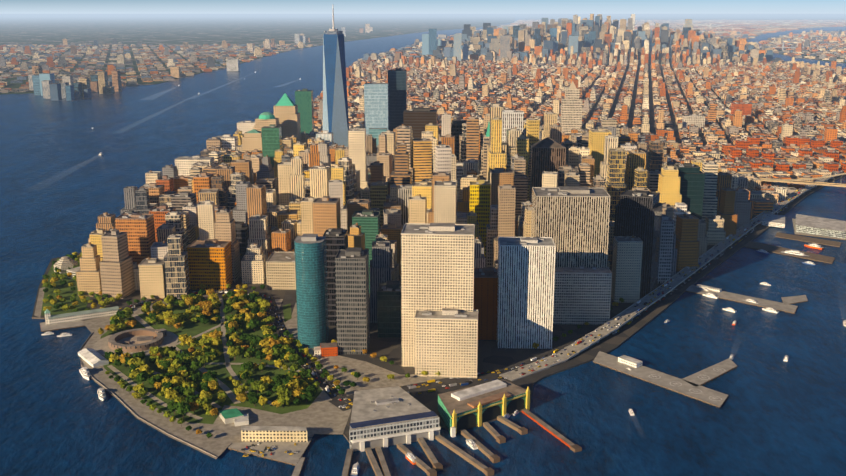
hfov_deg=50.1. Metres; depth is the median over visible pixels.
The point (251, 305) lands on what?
tree
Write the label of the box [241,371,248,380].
tree
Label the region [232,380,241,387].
tree
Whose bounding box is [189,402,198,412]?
tree
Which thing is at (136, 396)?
tree
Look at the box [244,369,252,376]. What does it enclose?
tree
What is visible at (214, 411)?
tree
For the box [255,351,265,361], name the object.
tree
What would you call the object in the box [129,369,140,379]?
tree
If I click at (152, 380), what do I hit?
tree
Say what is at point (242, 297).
tree
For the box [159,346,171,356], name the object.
tree
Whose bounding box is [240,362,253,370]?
tree
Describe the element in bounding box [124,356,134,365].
tree
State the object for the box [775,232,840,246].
pier
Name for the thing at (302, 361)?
tree
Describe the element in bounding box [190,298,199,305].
tree
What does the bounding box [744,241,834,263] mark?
pier
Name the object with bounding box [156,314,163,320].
tree
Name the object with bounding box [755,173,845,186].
brooklyn bridge
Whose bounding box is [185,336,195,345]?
tree
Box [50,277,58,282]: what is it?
tree
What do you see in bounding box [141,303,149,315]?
tree
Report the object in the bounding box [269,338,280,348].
tree
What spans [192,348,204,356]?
tree
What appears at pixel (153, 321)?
tree
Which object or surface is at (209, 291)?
tree
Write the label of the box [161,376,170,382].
tree
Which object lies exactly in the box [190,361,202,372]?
tree
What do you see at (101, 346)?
castle plaza
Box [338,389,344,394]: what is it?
tree
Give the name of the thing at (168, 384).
tree
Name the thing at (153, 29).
ground
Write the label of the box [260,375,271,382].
tree
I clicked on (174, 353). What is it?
tree
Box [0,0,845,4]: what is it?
sky
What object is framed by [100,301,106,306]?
tree
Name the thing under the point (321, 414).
esplanade paving
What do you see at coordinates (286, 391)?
tree
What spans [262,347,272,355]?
tree
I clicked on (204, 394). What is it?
tree
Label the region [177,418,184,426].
tree
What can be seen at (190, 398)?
tree
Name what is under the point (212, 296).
tree
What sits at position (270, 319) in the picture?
tree
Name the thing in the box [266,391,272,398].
tree
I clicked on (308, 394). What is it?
tree
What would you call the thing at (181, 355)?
tree
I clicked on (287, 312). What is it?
lawn
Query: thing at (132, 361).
tree
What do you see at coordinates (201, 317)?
tree
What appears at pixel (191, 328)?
park lawn
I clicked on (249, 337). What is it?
tree
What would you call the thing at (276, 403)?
tree
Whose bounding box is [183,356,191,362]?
tree
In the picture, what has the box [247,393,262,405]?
tree
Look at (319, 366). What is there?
tree
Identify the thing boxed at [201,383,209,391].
tree
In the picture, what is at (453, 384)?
cars
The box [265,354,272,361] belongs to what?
tree
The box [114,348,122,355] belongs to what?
tree
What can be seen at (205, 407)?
tree
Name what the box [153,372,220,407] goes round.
park path
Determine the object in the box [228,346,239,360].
tree
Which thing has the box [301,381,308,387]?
tree
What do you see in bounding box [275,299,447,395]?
minuit plaza paving
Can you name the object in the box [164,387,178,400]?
tree
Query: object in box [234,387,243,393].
tree
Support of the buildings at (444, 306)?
on the ground at (492, 356)
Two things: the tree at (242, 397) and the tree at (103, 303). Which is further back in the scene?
the tree at (103, 303)
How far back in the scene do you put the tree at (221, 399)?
1155.80 m
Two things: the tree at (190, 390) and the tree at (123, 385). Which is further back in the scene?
the tree at (123, 385)
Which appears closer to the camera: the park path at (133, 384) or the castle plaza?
the park path at (133, 384)
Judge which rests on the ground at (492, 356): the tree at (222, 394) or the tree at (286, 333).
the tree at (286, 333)
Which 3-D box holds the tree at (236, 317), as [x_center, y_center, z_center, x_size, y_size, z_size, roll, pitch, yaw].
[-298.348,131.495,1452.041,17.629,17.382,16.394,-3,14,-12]
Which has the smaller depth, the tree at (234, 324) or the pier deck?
the tree at (234, 324)
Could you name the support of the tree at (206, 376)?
on the esplanade paving at (321, 414)
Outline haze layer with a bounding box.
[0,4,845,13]
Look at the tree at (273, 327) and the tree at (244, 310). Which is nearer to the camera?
the tree at (273, 327)
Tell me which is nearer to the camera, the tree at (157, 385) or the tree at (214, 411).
the tree at (214, 411)
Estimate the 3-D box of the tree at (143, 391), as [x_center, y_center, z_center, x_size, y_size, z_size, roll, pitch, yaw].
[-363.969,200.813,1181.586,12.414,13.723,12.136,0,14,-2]
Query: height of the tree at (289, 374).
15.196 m
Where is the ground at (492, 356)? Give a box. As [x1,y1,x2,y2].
[32,14,845,452]
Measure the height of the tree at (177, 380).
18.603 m
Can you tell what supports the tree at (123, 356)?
on the esplanade paving at (321, 414)
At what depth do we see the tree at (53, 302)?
1543.32 m
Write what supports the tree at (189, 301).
on the esplanade paving at (321, 414)
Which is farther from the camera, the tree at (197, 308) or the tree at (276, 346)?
the tree at (197, 308)
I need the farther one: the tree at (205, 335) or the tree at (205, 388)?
the tree at (205, 335)
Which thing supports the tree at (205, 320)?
on the esplanade paving at (321, 414)
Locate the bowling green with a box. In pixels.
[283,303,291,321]
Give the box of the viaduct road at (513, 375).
[500,168,842,379]
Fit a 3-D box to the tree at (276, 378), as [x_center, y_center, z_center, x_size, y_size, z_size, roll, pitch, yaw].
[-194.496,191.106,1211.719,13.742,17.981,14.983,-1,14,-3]
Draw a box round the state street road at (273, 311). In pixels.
[120,290,352,407]
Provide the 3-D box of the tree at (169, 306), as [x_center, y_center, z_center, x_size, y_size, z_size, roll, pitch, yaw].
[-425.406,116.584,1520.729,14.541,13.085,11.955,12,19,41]
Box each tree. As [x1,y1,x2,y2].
[43,282,50,288]
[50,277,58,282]
[50,298,56,304]
[60,280,66,286]
[61,304,68,310]
[97,328,103,333]
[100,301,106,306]
[104,324,113,331]
[105,351,114,358]
[109,324,117,331]
[109,353,120,362]
[110,319,118,324]
[113,359,121,365]
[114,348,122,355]
[116,310,125,318]
[117,322,126,330]
[120,353,131,363]
[120,383,126,389]
[123,307,133,318]
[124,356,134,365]
[125,311,131,318]
[126,386,132,391]
[127,320,136,327]
[127,357,138,364]
[129,363,138,371]
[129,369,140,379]
[133,383,144,391]
[133,393,140,398]
[134,359,145,366]
[135,371,149,383]
[136,351,145,358]
[136,364,149,372]
[138,388,148,394]
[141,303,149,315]
[148,376,161,386]
[149,317,157,323]
[149,346,161,355]
[149,358,155,365]
[149,404,156,411]
[154,382,161,390]
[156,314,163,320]
[157,359,166,370]
[157,391,164,396]
[158,360,170,371]
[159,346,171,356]
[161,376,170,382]
[162,382,173,390]
[163,295,173,303]
[163,310,172,318]
[163,411,170,418]
[164,371,176,378]
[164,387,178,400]
[165,318,175,327]
[166,303,173,310]
[167,401,177,414]
[168,350,180,358]
[168,366,177,372]
[169,416,175,423]
[170,376,184,385]
[171,358,182,365]
[172,313,182,322]
[173,323,180,328]
[174,396,184,402]
[176,351,189,361]
[176,401,190,417]
[177,365,187,370]
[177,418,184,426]
[178,300,185,307]
[178,370,186,376]
[178,386,188,398]
[179,334,187,340]
[180,312,189,319]
[182,381,197,387]
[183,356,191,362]
[183,386,194,395]
[185,297,193,308]
[185,309,193,314]
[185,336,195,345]
[186,395,195,402]
[189,372,202,383]
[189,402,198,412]
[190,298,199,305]
[190,304,200,314]
[190,343,197,350]
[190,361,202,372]
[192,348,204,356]
[196,314,207,321]
[196,398,208,410]
[197,355,211,366]
[198,289,205,294]
[199,337,209,346]
[199,390,211,398]
[201,318,209,323]
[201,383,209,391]
[201,403,211,410]
[202,310,210,315]
[202,332,208,337]
[202,370,217,381]
[203,303,212,310]
[206,289,214,295]
[207,380,218,393]
[208,293,218,299]
[209,329,222,337]
[209,408,217,417]
[211,298,219,309]
[211,337,221,344]
[217,390,226,397]
[218,396,225,402]
[223,306,232,314]
[226,290,235,297]
[226,297,235,304]
[226,340,234,346]
[227,327,235,333]
[228,321,238,329]
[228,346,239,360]
[229,332,238,340]
[231,301,242,312]
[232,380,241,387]
[233,314,241,320]
[233,338,242,345]
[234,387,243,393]
[235,290,244,296]
[236,346,244,354]
[236,392,247,402]
[238,295,246,301]
[238,383,248,392]
[239,308,249,312]
[239,333,248,340]
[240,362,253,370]
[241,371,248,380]
[244,350,252,359]
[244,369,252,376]
[245,312,255,321]
[246,335,254,341]
[247,302,256,309]
[247,346,255,355]
[247,378,254,386]
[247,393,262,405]
[248,293,257,300]
[248,319,260,330]
[251,308,259,314]
[251,335,261,347]
[251,380,262,392]
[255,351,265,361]
[257,299,268,303]
[257,311,267,316]
[258,395,267,407]
[259,337,269,347]
[259,383,267,392]
[260,300,270,309]
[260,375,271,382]
[262,328,272,334]
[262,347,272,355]
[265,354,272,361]
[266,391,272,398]
[267,315,275,323]
[267,325,276,334]
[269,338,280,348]
[271,333,279,338]
[271,400,281,407]
[272,343,281,348]
[272,347,282,358]
[272,374,281,383]
[274,359,283,370]
[274,380,283,386]
[276,384,287,391]
[277,388,289,395]
[277,394,289,405]
[279,337,291,344]
[281,344,291,352]
[282,364,288,371]
[282,376,294,384]
[283,330,289,335]
[284,352,289,361]
[285,372,297,377]
[285,379,299,389]
[286,348,295,354]
[289,353,300,363]
[290,363,297,371]
[293,395,302,404]
[294,390,304,401]
[298,358,305,367]
[298,369,312,379]
[299,388,314,402]
[301,347,308,354]
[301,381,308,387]
[306,384,317,394]
[316,364,322,370]
[320,371,328,377]
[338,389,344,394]
[343,381,350,385]
[354,372,360,379]
[363,377,369,381]
[380,356,386,361]
[387,374,394,380]
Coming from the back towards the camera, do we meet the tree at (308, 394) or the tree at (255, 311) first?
the tree at (255, 311)
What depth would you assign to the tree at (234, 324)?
1405.16 m
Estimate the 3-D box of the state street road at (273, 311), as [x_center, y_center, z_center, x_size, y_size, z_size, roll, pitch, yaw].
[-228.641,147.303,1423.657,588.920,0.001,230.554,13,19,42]
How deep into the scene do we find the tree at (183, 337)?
1362.45 m
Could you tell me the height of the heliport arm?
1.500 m
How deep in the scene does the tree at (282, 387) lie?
1177.11 m
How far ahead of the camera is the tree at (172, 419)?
1101.50 m
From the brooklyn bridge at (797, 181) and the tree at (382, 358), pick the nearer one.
the tree at (382, 358)
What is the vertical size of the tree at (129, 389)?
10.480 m
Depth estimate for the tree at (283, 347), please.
1320.19 m
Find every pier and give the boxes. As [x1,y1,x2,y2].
[228,438,311,465]
[593,351,728,407]
[685,285,797,313]
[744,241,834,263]
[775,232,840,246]
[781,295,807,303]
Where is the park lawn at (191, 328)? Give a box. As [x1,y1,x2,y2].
[100,298,321,423]
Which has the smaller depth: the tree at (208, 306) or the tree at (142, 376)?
the tree at (142, 376)
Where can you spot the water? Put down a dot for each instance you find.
(774, 414)
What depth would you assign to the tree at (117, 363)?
1274.07 m
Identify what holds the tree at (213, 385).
on the esplanade paving at (321, 414)
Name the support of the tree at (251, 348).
on the esplanade paving at (321, 414)
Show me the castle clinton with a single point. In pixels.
(137, 340)
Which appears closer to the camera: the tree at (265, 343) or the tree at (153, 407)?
the tree at (153, 407)
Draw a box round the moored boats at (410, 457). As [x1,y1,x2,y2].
[41,243,823,475]
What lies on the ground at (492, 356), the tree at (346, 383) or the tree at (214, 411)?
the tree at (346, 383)
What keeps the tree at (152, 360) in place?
on the esplanade paving at (321, 414)
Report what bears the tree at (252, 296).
on the esplanade paving at (321, 414)
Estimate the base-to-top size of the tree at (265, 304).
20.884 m
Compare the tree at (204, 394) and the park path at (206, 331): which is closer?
the tree at (204, 394)
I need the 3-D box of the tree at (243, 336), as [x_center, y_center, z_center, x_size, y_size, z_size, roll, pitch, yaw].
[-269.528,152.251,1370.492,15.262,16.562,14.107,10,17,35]
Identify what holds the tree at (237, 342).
on the esplanade paving at (321, 414)
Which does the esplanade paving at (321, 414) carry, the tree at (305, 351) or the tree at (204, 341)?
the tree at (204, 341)
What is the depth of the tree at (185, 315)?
1470.40 m
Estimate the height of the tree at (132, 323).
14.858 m
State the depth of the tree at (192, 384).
1182.76 m
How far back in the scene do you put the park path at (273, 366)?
1291.21 m
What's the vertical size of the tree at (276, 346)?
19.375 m
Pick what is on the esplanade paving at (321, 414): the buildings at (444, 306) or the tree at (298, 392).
the tree at (298, 392)
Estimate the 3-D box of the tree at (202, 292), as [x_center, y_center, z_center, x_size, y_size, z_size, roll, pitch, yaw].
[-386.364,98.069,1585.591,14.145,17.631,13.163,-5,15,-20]
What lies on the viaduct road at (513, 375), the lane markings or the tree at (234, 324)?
the lane markings
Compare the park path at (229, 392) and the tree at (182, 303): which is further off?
the tree at (182, 303)
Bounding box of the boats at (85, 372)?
[79,78,845,418]
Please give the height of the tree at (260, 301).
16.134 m
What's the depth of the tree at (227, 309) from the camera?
1489.89 m
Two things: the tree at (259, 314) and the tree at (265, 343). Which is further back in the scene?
the tree at (259, 314)
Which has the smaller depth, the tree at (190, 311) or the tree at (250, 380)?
the tree at (250, 380)
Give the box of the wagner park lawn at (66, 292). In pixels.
[41,259,89,315]
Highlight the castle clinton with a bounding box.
[108,328,166,351]
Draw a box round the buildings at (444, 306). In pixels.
[28,8,845,377]
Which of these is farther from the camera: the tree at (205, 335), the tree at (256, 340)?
the tree at (205, 335)
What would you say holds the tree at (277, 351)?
on the esplanade paving at (321, 414)
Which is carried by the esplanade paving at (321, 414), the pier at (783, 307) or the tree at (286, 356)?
the tree at (286, 356)
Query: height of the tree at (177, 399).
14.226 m
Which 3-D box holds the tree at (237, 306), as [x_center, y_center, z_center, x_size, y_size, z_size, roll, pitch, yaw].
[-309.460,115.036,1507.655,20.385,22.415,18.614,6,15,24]
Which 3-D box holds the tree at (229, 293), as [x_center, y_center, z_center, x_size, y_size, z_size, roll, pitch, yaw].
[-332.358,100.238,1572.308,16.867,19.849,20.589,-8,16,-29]
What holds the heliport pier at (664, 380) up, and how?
on the water
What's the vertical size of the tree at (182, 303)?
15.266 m
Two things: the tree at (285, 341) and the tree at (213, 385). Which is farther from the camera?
the tree at (285, 341)
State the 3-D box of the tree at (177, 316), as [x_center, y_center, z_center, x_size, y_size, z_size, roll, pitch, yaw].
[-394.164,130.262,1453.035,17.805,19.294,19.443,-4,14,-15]
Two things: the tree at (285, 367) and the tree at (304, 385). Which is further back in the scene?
the tree at (285, 367)
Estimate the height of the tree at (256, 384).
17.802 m
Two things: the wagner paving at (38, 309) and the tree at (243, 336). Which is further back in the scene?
the wagner paving at (38, 309)
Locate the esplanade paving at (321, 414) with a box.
[81,294,351,458]
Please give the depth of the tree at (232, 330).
1399.80 m
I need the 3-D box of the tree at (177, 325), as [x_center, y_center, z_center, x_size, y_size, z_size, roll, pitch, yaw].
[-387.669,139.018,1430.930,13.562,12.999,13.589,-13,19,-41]
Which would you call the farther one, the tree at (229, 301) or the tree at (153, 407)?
the tree at (229, 301)
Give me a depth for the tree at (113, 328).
1414.33 m
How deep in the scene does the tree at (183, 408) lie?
1113.48 m
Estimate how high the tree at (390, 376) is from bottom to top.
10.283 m
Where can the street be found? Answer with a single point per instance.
(438, 387)
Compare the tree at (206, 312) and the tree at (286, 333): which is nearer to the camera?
the tree at (286, 333)
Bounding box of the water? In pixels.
[0,14,845,475]
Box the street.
[329,173,845,410]
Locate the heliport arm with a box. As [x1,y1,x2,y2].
[682,358,736,386]
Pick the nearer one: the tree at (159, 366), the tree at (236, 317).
the tree at (159, 366)
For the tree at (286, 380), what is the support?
on the esplanade paving at (321, 414)
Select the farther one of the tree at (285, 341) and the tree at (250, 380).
the tree at (285, 341)
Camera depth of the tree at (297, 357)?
1287.38 m
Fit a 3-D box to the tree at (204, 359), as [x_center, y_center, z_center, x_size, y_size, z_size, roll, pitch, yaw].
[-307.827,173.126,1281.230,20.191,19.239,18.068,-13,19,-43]
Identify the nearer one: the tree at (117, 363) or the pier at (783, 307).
the tree at (117, 363)
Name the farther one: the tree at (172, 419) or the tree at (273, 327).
the tree at (273, 327)
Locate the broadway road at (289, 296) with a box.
[279,290,295,316]
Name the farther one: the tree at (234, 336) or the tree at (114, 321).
the tree at (114, 321)
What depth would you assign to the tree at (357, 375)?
1232.36 m
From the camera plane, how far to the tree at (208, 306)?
1496.49 m
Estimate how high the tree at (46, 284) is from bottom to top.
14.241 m
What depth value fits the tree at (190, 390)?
1168.42 m
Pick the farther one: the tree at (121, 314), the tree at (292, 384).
the tree at (121, 314)
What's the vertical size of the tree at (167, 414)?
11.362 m
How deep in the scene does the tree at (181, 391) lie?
1169.49 m
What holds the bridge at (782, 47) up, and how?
on the queens ground at (817, 58)
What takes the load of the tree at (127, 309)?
on the esplanade paving at (321, 414)
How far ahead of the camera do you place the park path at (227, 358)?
1356.68 m
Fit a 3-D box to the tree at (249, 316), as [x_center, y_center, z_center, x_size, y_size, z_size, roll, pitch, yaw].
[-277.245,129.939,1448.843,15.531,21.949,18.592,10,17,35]
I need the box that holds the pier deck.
[792,218,845,239]
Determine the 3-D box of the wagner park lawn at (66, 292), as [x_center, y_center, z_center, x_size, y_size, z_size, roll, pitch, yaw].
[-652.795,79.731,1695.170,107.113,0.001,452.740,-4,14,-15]
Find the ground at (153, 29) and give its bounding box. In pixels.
[0,14,514,93]
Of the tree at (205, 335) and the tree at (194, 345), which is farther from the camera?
the tree at (205, 335)
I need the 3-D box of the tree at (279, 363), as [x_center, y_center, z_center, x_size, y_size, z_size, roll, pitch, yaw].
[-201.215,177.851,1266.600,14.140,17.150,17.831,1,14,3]
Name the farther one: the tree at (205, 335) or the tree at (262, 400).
the tree at (205, 335)
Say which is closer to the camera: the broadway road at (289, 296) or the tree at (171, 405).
the tree at (171, 405)
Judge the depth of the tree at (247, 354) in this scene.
1301.65 m
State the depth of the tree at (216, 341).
1343.30 m
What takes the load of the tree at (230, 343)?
on the esplanade paving at (321, 414)
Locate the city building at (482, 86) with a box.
[0,14,845,322]
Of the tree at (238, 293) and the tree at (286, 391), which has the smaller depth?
the tree at (286, 391)
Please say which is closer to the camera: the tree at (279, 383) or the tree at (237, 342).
the tree at (279, 383)
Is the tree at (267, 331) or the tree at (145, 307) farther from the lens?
the tree at (145, 307)
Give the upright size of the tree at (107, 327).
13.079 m
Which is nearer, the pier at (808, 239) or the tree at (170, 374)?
the tree at (170, 374)
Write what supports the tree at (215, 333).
on the esplanade paving at (321, 414)
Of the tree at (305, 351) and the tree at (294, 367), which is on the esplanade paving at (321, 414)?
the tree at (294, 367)
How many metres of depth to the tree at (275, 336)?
1367.55 m
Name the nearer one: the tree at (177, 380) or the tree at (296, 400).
the tree at (296, 400)
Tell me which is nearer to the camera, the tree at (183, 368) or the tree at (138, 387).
the tree at (138, 387)
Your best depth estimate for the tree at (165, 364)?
1259.46 m
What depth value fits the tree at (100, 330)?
1398.60 m
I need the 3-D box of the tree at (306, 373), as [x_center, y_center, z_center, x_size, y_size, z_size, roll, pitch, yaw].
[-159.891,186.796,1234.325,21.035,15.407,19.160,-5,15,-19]
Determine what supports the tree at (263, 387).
on the esplanade paving at (321, 414)
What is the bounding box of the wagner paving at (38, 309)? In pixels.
[34,287,44,317]
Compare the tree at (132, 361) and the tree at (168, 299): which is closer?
the tree at (132, 361)
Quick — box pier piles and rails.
[40,236,837,473]
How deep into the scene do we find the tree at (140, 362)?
1256.61 m
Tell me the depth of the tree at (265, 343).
1333.49 m
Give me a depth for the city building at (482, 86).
2559.48 m
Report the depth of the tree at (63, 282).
1650.77 m
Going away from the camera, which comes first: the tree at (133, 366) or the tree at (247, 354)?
the tree at (133, 366)
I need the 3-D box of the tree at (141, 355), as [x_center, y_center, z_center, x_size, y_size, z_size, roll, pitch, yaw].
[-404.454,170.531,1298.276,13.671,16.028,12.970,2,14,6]
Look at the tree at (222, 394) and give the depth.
1166.34 m
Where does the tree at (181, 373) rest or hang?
on the esplanade paving at (321, 414)
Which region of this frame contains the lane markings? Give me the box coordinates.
[162,178,822,402]
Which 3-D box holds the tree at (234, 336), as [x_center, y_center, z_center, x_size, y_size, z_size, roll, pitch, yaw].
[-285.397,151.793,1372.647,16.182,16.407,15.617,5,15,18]
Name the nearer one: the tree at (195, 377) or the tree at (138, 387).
the tree at (138, 387)
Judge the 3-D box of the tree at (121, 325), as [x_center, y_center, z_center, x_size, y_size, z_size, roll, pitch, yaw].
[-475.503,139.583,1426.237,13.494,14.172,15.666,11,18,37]
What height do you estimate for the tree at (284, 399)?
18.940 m
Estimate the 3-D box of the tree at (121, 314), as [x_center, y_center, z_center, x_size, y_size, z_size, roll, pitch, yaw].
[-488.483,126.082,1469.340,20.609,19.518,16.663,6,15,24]
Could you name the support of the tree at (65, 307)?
on the ground at (492, 356)
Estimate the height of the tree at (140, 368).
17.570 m
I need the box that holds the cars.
[119,171,840,456]
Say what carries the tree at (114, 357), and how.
on the esplanade paving at (321, 414)
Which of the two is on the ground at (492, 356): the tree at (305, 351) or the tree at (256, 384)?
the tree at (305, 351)
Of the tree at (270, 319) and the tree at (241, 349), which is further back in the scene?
the tree at (270, 319)
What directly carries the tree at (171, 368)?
on the esplanade paving at (321, 414)
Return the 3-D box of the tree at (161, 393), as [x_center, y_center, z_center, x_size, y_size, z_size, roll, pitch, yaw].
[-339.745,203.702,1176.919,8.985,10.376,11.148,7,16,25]
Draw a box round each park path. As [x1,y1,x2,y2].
[107,365,202,419]
[132,314,240,403]
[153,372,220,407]
[175,320,227,345]
[180,353,300,371]
[219,299,272,405]
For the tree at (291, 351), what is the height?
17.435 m
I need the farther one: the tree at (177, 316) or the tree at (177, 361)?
the tree at (177, 316)
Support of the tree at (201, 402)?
on the esplanade paving at (321, 414)
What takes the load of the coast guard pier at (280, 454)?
on the pier piles and rails
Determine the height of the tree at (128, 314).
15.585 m
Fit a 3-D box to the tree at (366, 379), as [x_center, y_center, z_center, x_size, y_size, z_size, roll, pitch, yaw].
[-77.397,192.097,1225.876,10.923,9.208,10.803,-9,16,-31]
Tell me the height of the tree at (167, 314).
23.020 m
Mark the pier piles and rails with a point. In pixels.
(311, 440)
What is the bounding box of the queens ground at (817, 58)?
[761,39,845,62]
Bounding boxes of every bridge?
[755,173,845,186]
[757,42,803,50]
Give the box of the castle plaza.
[93,329,178,355]
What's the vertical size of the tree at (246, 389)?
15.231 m
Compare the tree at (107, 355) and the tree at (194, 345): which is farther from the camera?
the tree at (194, 345)
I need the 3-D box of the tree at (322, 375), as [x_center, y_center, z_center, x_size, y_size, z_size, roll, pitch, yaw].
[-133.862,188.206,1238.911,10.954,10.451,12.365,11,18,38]
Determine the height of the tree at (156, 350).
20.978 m
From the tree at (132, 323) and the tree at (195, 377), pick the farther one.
the tree at (132, 323)
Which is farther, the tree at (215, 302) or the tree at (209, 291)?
the tree at (209, 291)
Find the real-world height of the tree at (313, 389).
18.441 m
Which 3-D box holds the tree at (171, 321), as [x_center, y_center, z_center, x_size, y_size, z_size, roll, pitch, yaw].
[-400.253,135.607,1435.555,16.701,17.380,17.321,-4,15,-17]
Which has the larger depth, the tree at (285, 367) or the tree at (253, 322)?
the tree at (253, 322)

